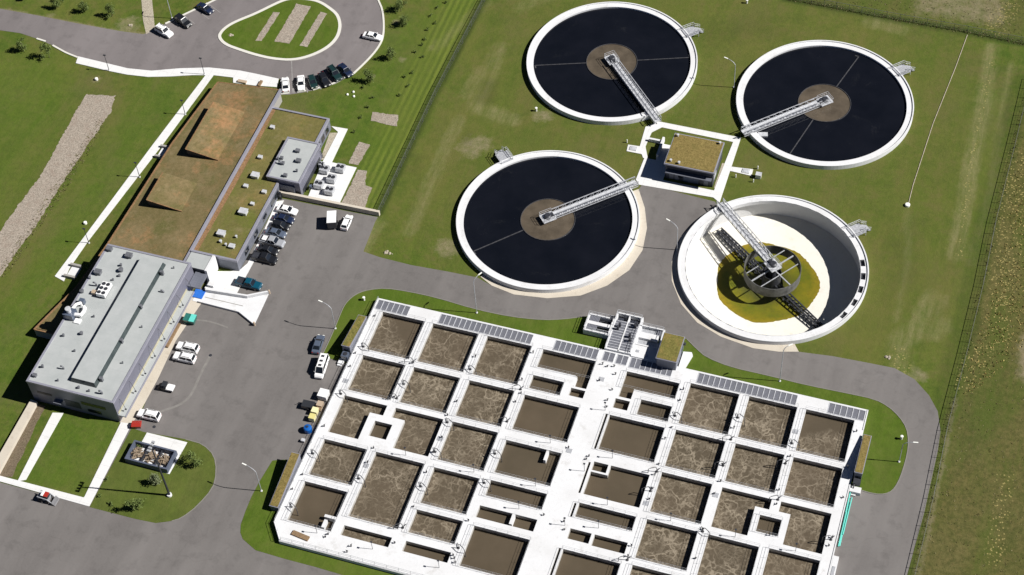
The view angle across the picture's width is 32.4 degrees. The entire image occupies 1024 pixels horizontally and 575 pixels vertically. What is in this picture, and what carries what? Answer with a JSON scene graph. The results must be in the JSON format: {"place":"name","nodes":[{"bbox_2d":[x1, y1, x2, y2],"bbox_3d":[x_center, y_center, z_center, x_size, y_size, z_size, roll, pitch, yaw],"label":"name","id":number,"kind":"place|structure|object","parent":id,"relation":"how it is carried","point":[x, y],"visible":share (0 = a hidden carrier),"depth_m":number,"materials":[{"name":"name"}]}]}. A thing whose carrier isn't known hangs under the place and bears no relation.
{"place":"outdoors","nodes":[
{"label":"outdoors","id":0,"kind":"place"},
{"bbox_2d":[55,75,212,280],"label":"path","id":1,"kind":"structure","parent":0,"point":[153,149],"depth_m":399.48,"materials":[{"name":"concrete"}]},
{"bbox_2d":[90,428,215,522],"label":"turning island grass","id":2,"kind":"structure","parent":0,"point":[189,485],"depth_m":346.62,"materials":[{"name":"green plant"}]},
{"bbox_2d":[125,497,144,509],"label":"young tree","id":3,"kind":"object","parent":2,"relation":"on","point":[136,503],"visible":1,"depth_m":341.52,"materials":[{"name":"green plant"}]},
{"bbox_2d":[147,473,161,484],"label":"young tree","id":4,"kind":"object","parent":2,"relation":"on","point":[154,478],"visible":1,"depth_m":345.29,"materials":[{"name":"green plant"}]},
{"bbox_2d":[147,441,171,497],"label":"light mast","id":5,"kind":"object","parent":2,"relation":"on","point":[169,494],"visible":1,"depth_m":337.66,"materials":[{"name":"metal"}]},
{"bbox_2d":[142,433,186,473],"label":"bin pad","id":6,"kind":"object","parent":2,"relation":"on","point":[178,446],"visible":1,"depth_m":352.90,"materials":[{"name":"concrete"}]},
{"bbox_2d":[124,440,177,472],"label":"bin pen","id":7,"kind":"object","parent":6,"relation":"on","point":[141,461],"visible":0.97,"depth_m":350.19,"materials":[{"name":"concrete"}]},
{"bbox_2d":[131,445,144,458],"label":"scrap heap","id":8,"kind":"object","parent":7,"relation":"in","point":[136,453],"visible":1,"depth_m":350.53,"materials":[{"name":"brown wood"}]},
{"bbox_2d":[179,450,202,467],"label":"young tree","id":9,"kind":"object","parent":2,"relation":"on","point":[194,461],"visible":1,"depth_m":347.35,"materials":[{"name":"green plant"}]},
{"bbox_2d":[34,82,281,338],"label":"office building","id":10,"kind":"structure","parent":0,"point":[174,206],"depth_m":392.86,"materials":[{"name":"brown concrete"}]},
{"bbox_2d":[0,0,382,94],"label":"entrance road","id":11,"kind":"structure","parent":0,"point":[350,47],"depth_m":425.70,"materials":[{"name":"grey asphalt"}]},
{"bbox_2d":[154,23,173,37],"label":"utility car","id":12,"kind":"object","parent":11,"relation":"on","point":[163,30],"visible":1,"depth_m":426.65,"materials":[{"name":"white paint"}]},
{"bbox_2d":[174,13,191,28],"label":"utility car","id":13,"kind":"object","parent":11,"relation":"on","point":[182,20],"visible":1,"depth_m":428.48,"materials":[{"name":"black paint"}]},
{"bbox_2d":[196,2,213,14],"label":"sedan car","id":14,"kind":"object","parent":11,"relation":"on","point":[205,8],"visible":1,"depth_m":431.27,"materials":[{"name":"blue paint"}]},
{"bbox_2d":[36,0,384,73],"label":"kerb","id":15,"kind":"structure","parent":11,"relation":"on","point":[332,42],"depth_m":425.01,"materials":[{"name":"concrete"}]},
{"bbox_2d":[172,2,333,92],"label":"road marking","id":16,"kind":"object","parent":11,"relation":"on","point":[291,62],"visible":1,"depth_m":415.71,"materials":[{"name":"paint"}]},
{"bbox_2d":[281,77,289,92],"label":"sedan car","id":17,"kind":"object","parent":11,"relation":"on","point":[285,84],"visible":1,"depth_m":412.80,"materials":[{"name":"white paint"}]},
{"bbox_2d":[296,75,304,90],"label":"sedan car","id":18,"kind":"object","parent":11,"relation":"on","point":[300,84],"visible":1,"depth_m":413.18,"materials":[{"name":"white paint"}]},
{"bbox_2d":[307,74,317,88],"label":"hatchback car","id":19,"kind":"object","parent":11,"relation":"on","point":[312,81],"visible":1,"depth_m":413.31,"materials":[{"name":"green paint"}]},
{"bbox_2d":[317,71,330,87],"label":"sedan car","id":20,"kind":"object","parent":11,"relation":"on","point":[324,79],"visible":1,"depth_m":413.63,"materials":[{"name":"black paint"}]},
{"bbox_2d":[326,64,342,81],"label":"utility car","id":21,"kind":"object","parent":11,"relation":"on","point":[333,71],"visible":1,"depth_m":414.49,"materials":[{"name":"green paint"}]},
{"bbox_2d":[337,62,353,77],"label":"sedan car","id":22,"kind":"object","parent":11,"relation":"on","point":[344,69],"visible":1,"depth_m":415.30,"materials":[{"name":"blue paint"}]},
{"bbox_2d":[362,31,382,41],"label":"sedan car","id":23,"kind":"object","parent":11,"relation":"on","point":[371,35],"visible":1,"depth_m":422.26,"materials":[{"name":"white paint"}]},
{"bbox_2d":[206,200,283,292],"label":"entry plaza","id":24,"kind":"structure","parent":0,"point":[227,279],"depth_m":379.37,"materials":[{"name":"concrete"}]},
{"bbox_2d":[221,0,337,57],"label":"loop island grass","id":25,"kind":"structure","parent":0,"point":[246,32],"depth_m":426.07,"materials":[{"name":"green plant"}]},
{"bbox_2d":[255,12,279,40],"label":"planting bed","id":26,"kind":"object","parent":25,"relation":"on","point":[266,28],"visible":1,"depth_m":427.47,"materials":[{"name":"beige gravel"}]},
{"bbox_2d":[275,3,310,43],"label":"planting bed","id":27,"kind":"object","parent":25,"relation":"on","point":[292,24],"visible":1,"depth_m":427.62,"materials":[{"name":"beige gravel"}]},
{"bbox_2d":[300,12,326,46],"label":"planting bed","id":28,"kind":"object","parent":25,"relation":"on","point":[313,30],"visible":1,"depth_m":425.97,"materials":[{"name":"beige gravel"}]},
{"bbox_2d":[240,459,395,574],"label":"basin verge grass","id":29,"kind":"structure","parent":0,"point":[258,532],"depth_m":338.44,"materials":[{"name":"green plant"}]},
{"bbox_2d":[269,452,301,510],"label":"stair shed","id":30,"kind":"structure","parent":29,"relation":"on","point":[293,463],"depth_m":343.36,"materials":[{"name":"green plant"}]},
{"bbox_2d":[308,126,356,201],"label":"patio","id":31,"kind":"structure","parent":0,"point":[341,184],"depth_m":395.78,"materials":[{"name":"concrete"}]},
{"bbox_2d":[321,133,336,159],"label":"gravel strip","id":32,"kind":"object","parent":31,"relation":"on","point":[331,137],"visible":1,"depth_m":402.24,"materials":[{"name":"beige gravel"}]},
{"bbox_2d":[335,163,345,173],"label":"condenser","id":33,"kind":"object","parent":31,"relation":"on","point":[340,167],"visible":1,"depth_m":395.63,"materials":[{"name":"metal"}]},
{"bbox_2d":[0,0,1023,574],"bbox_3d":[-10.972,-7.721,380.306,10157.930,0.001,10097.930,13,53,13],"label":"ground","id":34,"kind":"structure","parent":0,"point":[914,316],"depth_m":394.81,"materials":[{"name":"green plant"}]},
{"bbox_2d":[0,399,37,473],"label":"retaining wall","id":35,"kind":"structure","parent":34,"relation":"on","point":[15,435],"depth_m":355.32,"materials":[{"name":"concrete"}]},
{"bbox_2d":[0,404,44,476],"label":"dirt strip","id":36,"kind":"object","parent":34,"relation":"on","point":[16,455],"visible":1,"depth_m":354.37,"materials":[{"name":"soil"}]},
{"bbox_2d":[18,413,62,480],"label":"side walk","id":37,"kind":"structure","parent":34,"relation":"on","point":[51,425],"depth_m":354.31,"materials":[{"name":"concrete"}]},
{"bbox_2d":[0,476,88,505],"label":"kerbside walk","id":38,"kind":"structure","parent":34,"relation":"on","point":[59,494],"depth_m":347.32,"materials":[{"name":"concrete"}]},
{"bbox_2d":[39,41,51,59],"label":"young tree","id":39,"kind":"object","parent":34,"relation":"on","point":[44,47],"visible":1,"depth_m":422.29,"materials":[{"name":"green plant"}]},
{"bbox_2d":[0,94,115,275],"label":"planting bed","id":40,"kind":"object","parent":34,"relation":"on","point":[91,112],"visible":1,"depth_m":400.86,"materials":[{"name":"beige gravel"}]},
{"bbox_2d":[1,121,102,276],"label":"bed plants","id":41,"kind":"object","parent":40,"relation":"on","point":[60,191],"visible":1,"depth_m":395.20,"materials":[{"name":"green plant"}]},
{"bbox_2d":[63,263,81,279],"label":"seat wall","id":42,"kind":"structure","parent":34,"relation":"on","point":[74,271],"depth_m":382.06,"materials":[{"name":"grey concrete"}]},
{"bbox_2d":[84,422,130,505],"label":"side walk","id":43,"kind":"structure","parent":34,"relation":"on","point":[111,452],"depth_m":350.95,"materials":[{"name":"concrete"}]},
{"bbox_2d":[26,244,194,421],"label":"process hall","id":44,"kind":"structure","parent":34,"relation":"on","point":[101,358],"depth_m":362.50,"materials":[{"name":"metal"}]},
{"bbox_2d":[62,298,86,323],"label":"exhaust unit","id":45,"kind":"object","parent":44,"relation":"on","point":[70,313],"visible":1,"depth_m":364.89,"materials":[{"name":"paint"}]},
{"bbox_2d":[91,281,112,297],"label":"roof cooler","id":46,"kind":"object","parent":44,"relation":"on","point":[104,289],"visible":1,"depth_m":368.69,"materials":[{"name":"white paint"}]},
{"bbox_2d":[141,0,154,33],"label":"gravel drive","id":47,"kind":"structure","parent":34,"relation":"on","point":[148,15],"depth_m":432.24,"materials":[{"name":"beige gravel"}]},
{"bbox_2d":[120,297,200,423],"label":"hall walk","id":48,"kind":"structure","parent":34,"relation":"on","point":[153,377],"depth_m":363.93,"materials":[{"name":"concrete"}]},
{"bbox_2d":[183,313,196,324],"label":"teal bin","id":49,"kind":"object","parent":48,"relation":"on","point":[188,318],"visible":1,"depth_m":370.86,"materials":[{"name":"green paint"}]},
{"bbox_2d":[154,144,168,158],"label":"seat wall","id":50,"kind":"structure","parent":34,"relation":"on","point":[162,151],"depth_m":403.09,"materials":[{"name":"grey concrete"}]},
{"bbox_2d":[76,56,278,86],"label":"entrance walk","id":51,"kind":"structure","parent":34,"relation":"on","point":[253,79],"depth_m":418.91,"materials":[{"name":"concrete"}]},
{"bbox_2d":[186,250,218,288],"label":"entrance block","id":52,"kind":"structure","parent":34,"relation":"on","point":[205,268],"depth_m":376.51,"materials":[{"name":"concrete"}]},
{"bbox_2d":[194,107,330,270],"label":"office wing","id":53,"kind":"structure","parent":34,"relation":"on","point":[284,153],"depth_m":391.28,"materials":[{"name":"green plant"}]},
{"bbox_2d":[279,190,379,215],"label":"retaining wall","id":54,"kind":"structure","parent":34,"relation":"on","point":[335,204],"depth_m":389.64,"materials":[{"name":"concrete"}]},
{"bbox_2d":[341,170,371,206],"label":"planting bed","id":55,"kind":"object","parent":34,"relation":"on","point":[358,192],"visible":1,"depth_m":392.55,"materials":[{"name":"beige gravel"}]},
{"bbox_2d":[349,142,369,164],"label":"planting bed","id":56,"kind":"object","parent":34,"relation":"on","point":[361,148],"visible":1,"depth_m":399.86,"materials":[{"name":"beige gravel"}]},
{"bbox_2d":[363,68,375,82],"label":"young tree","id":57,"kind":"object","parent":34,"relation":"on","point":[369,75],"visible":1,"depth_m":412.12,"materials":[{"name":"green plant"}]},
{"bbox_2d":[371,112,397,125],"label":"planting bed","id":58,"kind":"object","parent":34,"relation":"on","point":[388,119],"visible":1,"depth_m":406.30,"materials":[{"name":"beige gravel"}]},
{"bbox_2d":[378,0,484,209],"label":"wire fence","id":59,"kind":"object","parent":34,"relation":"on","point":[392,183],"visible":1,"depth_m":405.63,"materials":[{"name":"grey metal"}]},
{"bbox_2d":[0,185,940,574],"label":"service yard","id":60,"kind":"structure","parent":34,"relation":"on","point":[240,405],"depth_m":357.29,"materials":[{"name":"grey asphalt"}]},
{"bbox_2d":[37,490,59,505],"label":"car","id":61,"kind":"object","parent":60,"relation":"on","point":[45,496],"visible":1,"depth_m":345.02,"materials":[{"name":"white metal"}]},
{"bbox_2d":[136,408,161,421],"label":"utility car","id":62,"kind":"object","parent":60,"relation":"on","point":[151,415],"visible":1,"depth_m":355.77,"materials":[{"name":"white paint"}]},
{"bbox_2d":[157,381,174,392],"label":"utility cart","id":63,"kind":"object","parent":60,"relation":"on","point":[165,385],"visible":1,"depth_m":360.36,"materials":[{"name":"white paint"}]},
{"bbox_2d":[172,351,196,364],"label":"utility car","id":64,"kind":"object","parent":60,"relation":"on","point":[187,357],"visible":1,"depth_m":364.43,"materials":[{"name":"white paint"}]},
{"bbox_2d":[175,341,199,353],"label":"utility car","id":65,"kind":"object","parent":60,"relation":"on","point":[190,347],"visible":1,"depth_m":366.01,"materials":[{"name":"white paint"}]},
{"bbox_2d":[159,319,227,412],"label":"tyre scuff","id":66,"kind":"object","parent":60,"relation":"on","point":[194,387],"visible":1,"depth_m":362.05,"materials":[{"name":"rubber"}]},
{"bbox_2d":[192,278,270,325],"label":"loading ramp","id":67,"kind":"structure","parent":60,"relation":"on","point":[248,307],"depth_m":374.73,"materials":[{"name":"concrete"}]},
{"bbox_2d":[235,276,262,290],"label":"pickup truck","id":68,"kind":"object","parent":60,"relation":"on","point":[250,283],"visible":1,"depth_m":376.12,"materials":[{"name":"metal"}]},
{"bbox_2d":[251,250,277,264],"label":"pickup truck","id":69,"kind":"object","parent":60,"relation":"on","point":[265,257],"visible":1,"depth_m":380.33,"materials":[{"name":"metal"}]},
{"bbox_2d":[256,244,278,255],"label":"sedan car","id":70,"kind":"object","parent":60,"relation":"on","point":[272,251],"visible":1,"depth_m":381.87,"materials":[{"name":"black paint"}]},
{"bbox_2d":[258,234,285,248],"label":"pickup truck","id":71,"kind":"object","parent":60,"relation":"on","point":[274,241],"visible":1,"depth_m":383.19,"materials":[{"name":"metal"}]},
{"bbox_2d":[264,227,286,238],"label":"sedan car","id":72,"kind":"object","parent":60,"relation":"on","point":[279,233],"visible":1,"depth_m":384.84,"materials":[{"name":"paint"}]},
{"bbox_2d":[270,219,290,231],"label":"hatchback car","id":73,"kind":"object","parent":60,"relation":"on","point":[282,225],"visible":1,"depth_m":386.08,"materials":[{"name":"black paint"}]},
{"bbox_2d":[272,213,294,224],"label":"sedan car","id":74,"kind":"object","parent":60,"relation":"on","point":[287,219],"visible":1,"depth_m":387.28,"materials":[{"name":"blue paint"}]},
{"bbox_2d":[276,204,297,215],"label":"sedan car","id":75,"kind":"object","parent":60,"relation":"on","point":[286,209],"visible":1,"depth_m":388.89,"materials":[{"name":"white paint"}]},
{"bbox_2d":[297,399,315,410],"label":"tool trailer","id":76,"kind":"object","parent":60,"relation":"on","point":[307,405],"visible":1,"depth_m":355.83,"materials":[{"name":"grey paint"}]},
{"bbox_2d":[311,334,324,354],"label":"sedan car","id":77,"kind":"object","parent":60,"relation":"on","point":[319,339],"visible":1,"depth_m":364.88,"materials":[{"name":"paint"}]},
{"bbox_2d":[314,353,329,378],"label":"van","id":78,"kind":"object","parent":60,"relation":"on","point":[321,365],"visible":1,"depth_m":360.67,"materials":[{"name":"white paint"}]},
{"bbox_2d":[317,388,329,400],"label":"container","id":79,"kind":"object","parent":60,"relation":"on","point":[323,394],"visible":1,"depth_m":356.89,"materials":[{"name":"white paint"}]},
{"bbox_2d":[327,210,337,228],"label":"cargo trailer","id":80,"kind":"object","parent":60,"relation":"on","point":[332,221],"visible":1,"depth_m":384.95,"materials":[{"name":"grey paint"}]},
{"bbox_2d":[340,215,352,230],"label":"hatchback car","id":81,"kind":"object","parent":60,"relation":"on","point":[346,222],"visible":1,"depth_m":385.28,"materials":[{"name":"white paint"}]},
{"bbox_2d":[341,314,366,354],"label":"stair shed","id":82,"kind":"structure","parent":60,"relation":"on","point":[351,338],"depth_m":364.59,"materials":[{"name":"green plant"}]},
{"bbox_2d":[172,288,908,520],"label":"kerb","id":83,"kind":"structure","parent":60,"relation":"on","point":[570,318],"depth_m":355.78,"materials":[{"name":"grey concrete"}]},
{"bbox_2d":[274,297,867,574],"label":"aeration basin","id":84,"kind":"object","parent":60,"relation":"on","point":[711,463],"visible":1,"depth_m":344.66,"materials":[{"name":"concrete"}]},
{"bbox_2d":[291,530,309,540],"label":"timber mat","id":85,"kind":"object","parent":84,"relation":"on","point":[300,535],"visible":1,"depth_m":336.63,"materials":[{"name":"brown wood"}]},
{"bbox_2d":[583,309,664,361],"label":"inlet works","id":86,"kind":"structure","parent":60,"relation":"on","point":[628,334],"depth_m":362.68,"materials":[{"name":"concrete"}]},
{"bbox_2d":[656,332,692,369],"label":"inlet shed","id":87,"kind":"structure","parent":60,"relation":"on","point":[670,352],"depth_m":356.84,"materials":[{"name":"plant"}]},
{"bbox_2d":[829,556,838,574],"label":"pipe cabinet","id":88,"kind":"object","parent":60,"relation":"on","point":[834,565],"visible":1,"depth_m":327.12,"materials":[{"name":"metal"}]},
{"bbox_2d":[838,492,852,546],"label":"pipe rack","id":89,"kind":"object","parent":60,"relation":"on","point":[845,520],"visible":1,"depth_m":333.81,"materials":[{"name":"teal metal"}]},
{"bbox_2d":[849,485,860,495],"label":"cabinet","id":90,"kind":"object","parent":60,"relation":"on","point":[855,491],"visible":1,"depth_m":337.31,"materials":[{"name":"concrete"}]},
{"bbox_2d":[853,434,871,479],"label":"stair shed","id":91,"kind":"structure","parent":60,"relation":"on","point":[862,457],"depth_m":339.72,"materials":[{"name":"green"}]},
{"bbox_2d":[456,146,639,292],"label":"settling tank","id":92,"kind":"object","parent":34,"relation":"on","point":[549,221],"visible":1,"depth_m":383.57,"materials":[{"name":"concrete"}]},
{"bbox_2d":[481,189,646,297],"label":"tank apron","id":93,"kind":"object","parent":34,"relation":"on","point":[625,266],"visible":1,"depth_m":374.25,"materials":[{"name":"concrete"}]},
{"bbox_2d":[527,2,703,124],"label":"settling tank","id":94,"kind":"object","parent":34,"relation":"on","point":[611,63],"visible":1,"depth_m":412.99,"materials":[{"name":"concrete"}]},
{"bbox_2d":[636,144,715,197],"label":"control walk","id":95,"kind":"structure","parent":34,"relation":"on","point":[651,173],"depth_m":390.50,"materials":[{"name":"concrete"}]},
{"bbox_2d":[640,121,740,157],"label":"control walk","id":96,"kind":"structure","parent":34,"relation":"on","point":[650,129],"depth_m":398.67,"materials":[{"name":"concrete"}]},
{"bbox_2d":[713,138,740,202],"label":"control walk","id":97,"kind":"structure","parent":34,"relation":"on","point":[721,181],"depth_m":390.66,"materials":[{"name":"concrete"}]},
{"bbox_2d":[672,206,798,351],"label":"tank apron","id":98,"kind":"object","parent":34,"relation":"on","point":[692,312],"visible":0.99,"depth_m":365.47,"materials":[{"name":"concrete"}]},
{"bbox_2d":[730,167,752,175],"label":"control walk","id":99,"kind":"structure","parent":34,"relation":"on","point":[736,169],"depth_m":390.77,"materials":[{"name":"concrete"}]},
{"bbox_2d":[678,195,870,344],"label":"settling tank","id":100,"kind":"object","parent":34,"relation":"on","point":[774,269],"visible":0.98,"depth_m":377.13,"materials":[{"name":"concrete"}]},
{"bbox_2d":[736,40,914,169],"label":"settling tank","id":101,"kind":"object","parent":34,"relation":"on","point":[825,104],"visible":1,"depth_m":401.13,"materials":[{"name":"concrete"}]},
{"bbox_2d":[789,0,1023,44],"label":"wire fence","id":102,"kind":"object","parent":34,"relation":"on","point":[916,20],"visible":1,"depth_m":416.48,"materials":[{"name":"grey metal"}]},
{"bbox_2d":[908,35,967,202],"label":"hose","id":103,"kind":"object","parent":34,"relation":"on","point":[934,120],"visible":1,"depth_m":396.68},
{"bbox_2d":[915,101,1023,573],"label":"wire fence","id":104,"kind":"object","parent":34,"relation":"on","point":[966,353],"visible":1,"depth_m":354.41,"materials":[{"name":"grey metal"}]},
{"bbox_2d":[963,157,1023,393],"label":"seed heads","id":105,"kind":"object","parent":34,"relation":"on","point":[1004,301],"visible":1,"depth_m":362.89,"materials":[{"name":"plant"}]},
{"bbox_2d":[324,289,907,493],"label":"basin verge grass","id":106,"kind":"structure","parent":0,"point":[884,428],"depth_m":357.77,"materials":[{"name":"green plant"}]},
{"bbox_2d":[664,133,724,186],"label":"control building","id":107,"kind":"structure","parent":0,"point":[693,159],"depth_m":387.76,"materials":[{"name":"paint"}]},
{"bbox_2d":[811,0,1023,40],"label":"prairie grass","id":108,"kind":"structure","parent":0,"point":[943,16],"depth_m":418.79,"materials":[{"name":"green plant"}]},
{"bbox_2d":[930,136,1023,574],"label":"prairie grass","id":109,"kind":"structure","parent":0,"point":[983,425],"depth_m":343.37,"materials":[{"name":"green plant"}]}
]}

